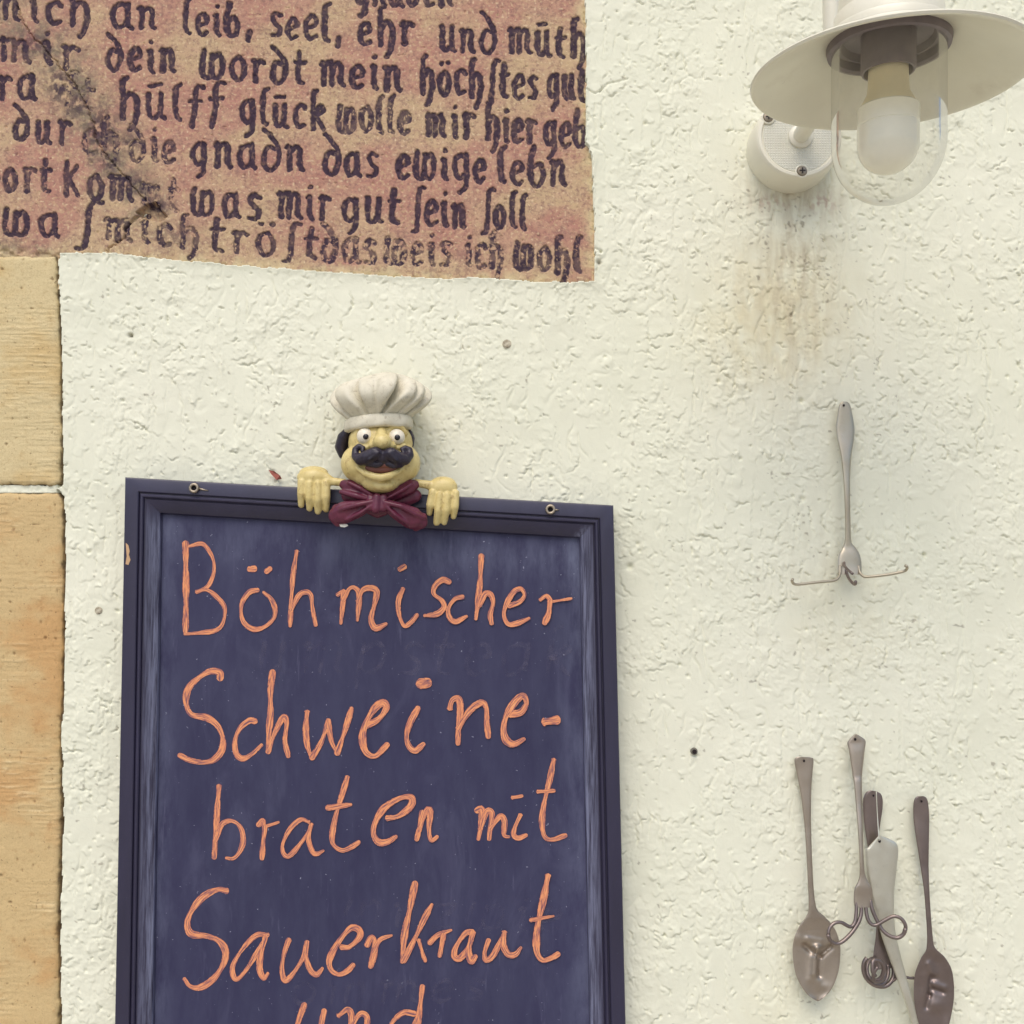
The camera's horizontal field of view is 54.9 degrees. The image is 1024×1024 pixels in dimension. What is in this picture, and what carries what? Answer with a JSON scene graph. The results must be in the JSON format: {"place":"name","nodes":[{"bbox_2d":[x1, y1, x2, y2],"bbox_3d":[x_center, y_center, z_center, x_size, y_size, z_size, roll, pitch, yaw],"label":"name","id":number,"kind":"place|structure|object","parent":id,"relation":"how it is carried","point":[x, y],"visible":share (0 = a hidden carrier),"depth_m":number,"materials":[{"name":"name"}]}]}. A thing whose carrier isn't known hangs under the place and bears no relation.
{"place":"outdoors","nodes":[
{"label":"outdoors","id":0,"kind":"place"},
{"label":"ground","id":1,"kind":"structure","parent":0,"visible":0},
{"bbox_2d":[0,0,1023,1023],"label":"plaster wall","id":2,"kind":"structure","parent":1,"relation":"on","point":[699,357],"depth_m":0.81,"materials":[{"name":"white paint"}]},
{"bbox_2d":[0,493,66,1023],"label":"sandstone block","id":3,"kind":"structure","parent":2,"relation":"attached to","point":[32,599],"depth_m":0.80,"materials":[{"name":"beige stone"}]},
{"bbox_2d":[0,256,63,486],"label":"sandstone block","id":4,"kind":"structure","parent":3,"relation":"on","point":[31,416],"depth_m":0.82,"materials":[{"name":"beige stone"}]},
{"bbox_2d":[95,607,102,613],"bbox_3d":[-0.337,0.081,0.806,0.007,0.007,0.006,0,-4,0],"label":"wall peg","id":5,"kind":"object","parent":2,"relation":"attached to","point":[98,610],"depth_m":0.80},
{"bbox_2d":[269,470,281,479],"bbox_3d":[-0.195,-0.030,0.807,0.011,0.009,0.004,0,-4,0],"label":"dried leaf","id":6,"kind":"object","parent":2,"relation":"attached to","point":[275,475],"visible":1,"depth_m":0.81,"materials":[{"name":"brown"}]},
{"bbox_2d":[0,0,594,288],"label":"inscription stone","id":7,"kind":"object","parent":2,"relation":"attached to","point":[443,139],"visible":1,"depth_m":0.83,"materials":[{"name":"red stone"}]},
{"bbox_2d":[115,477,625,1023],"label":"chalkboard","id":8,"kind":"object","parent":2,"relation":"attached to","point":[369,769],"visible":1,"depth_m":0.78,"materials":[{"name":"blue paint"}]},
{"bbox_2d":[297,372,458,530],"bbox_3d":[-0.106,-0.048,0.785,0.119,0.128,0.067,-2,-4,26],"label":"chef figurine","id":9,"kind":"object","parent":8,"relation":"attached to","point":[378,454],"visible":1,"depth_m":0.77,"materials":[{"name":"beige ceramic"}]},
{"bbox_2d":[502,340,510,348],"bbox_3d":[-0.004,-0.140,0.821,0.008,0.008,0.006,0,-4,0],"label":"wall peg","id":10,"kind":"object","parent":2,"relation":"attached to","point":[506,344],"depth_m":0.82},
{"bbox_2d":[690,747,697,754],"bbox_3d":[0.147,0.193,0.797,0.006,0.006,0.006,0,-4,0],"label":"wall plug","id":11,"kind":"object","parent":2,"relation":"attached to","point":[693,750],"depth_m":0.80,"materials":[{"name":"grey plastic"}]},
{"bbox_2d":[792,757,839,1000],"bbox_3d":[0.239,0.289,0.779,0.038,0.188,0.012,0,-4,0],"label":"bent spoon","id":12,"kind":"object","parent":2,"relation":"hanging from","point":[816,957],"visible":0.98,"depth_m":0.77,"materials":[{"name":"silver metal"}]},
{"bbox_2d":[790,402,908,585],"bbox_3d":[0.267,-0.017,0.789,0.094,0.151,0.034,0,-4,0],"label":"bent fork","id":13,"kind":"object","parent":2,"relation":"attached to","point":[849,560],"visible":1,"depth_m":0.80,"materials":[{"name":"grey metal"}]},
{"bbox_2d":[826,734,907,945],"bbox_3d":[0.270,0.254,0.769,0.063,0.155,0.031,0,-4,0],"label":"bent fork","id":14,"kind":"object","parent":2,"relation":"attached to","point":[863,892],"visible":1,"depth_m":0.76,"materials":[{"name":"silver metal"}]},
{"bbox_2d":[747,0,1023,205],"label":"wall lamp","id":15,"kind":"object","parent":2,"relation":"attached to","point":[884,78],"visible":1,"depth_m":0.62,"materials":[{"name":"white metal"}]},
{"bbox_2d":[861,790,913,988],"bbox_3d":[0.291,0.297,0.777,0.045,0.150,0.023,2,-5,-30],"label":"bent fork","id":16,"kind":"object","parent":2,"relation":"hanging from","point":[878,960],"visible":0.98,"depth_m":0.78,"materials":[{"name":"grey metal"}]},
{"bbox_2d":[865,792,917,1023],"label":"knife","id":17,"kind":"object","parent":2,"relation":"hanging from","point":[881,852],"visible":1,"depth_m":0.77,"materials":[{"name":"silver metal"}]},
{"bbox_2d":[913,796,953,1023],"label":"bent spoon","id":18,"kind":"object","parent":2,"relation":"hanging from","point":[933,990],"visible":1,"depth_m":0.77,"materials":[{"name":"grey metal"}]}
]}

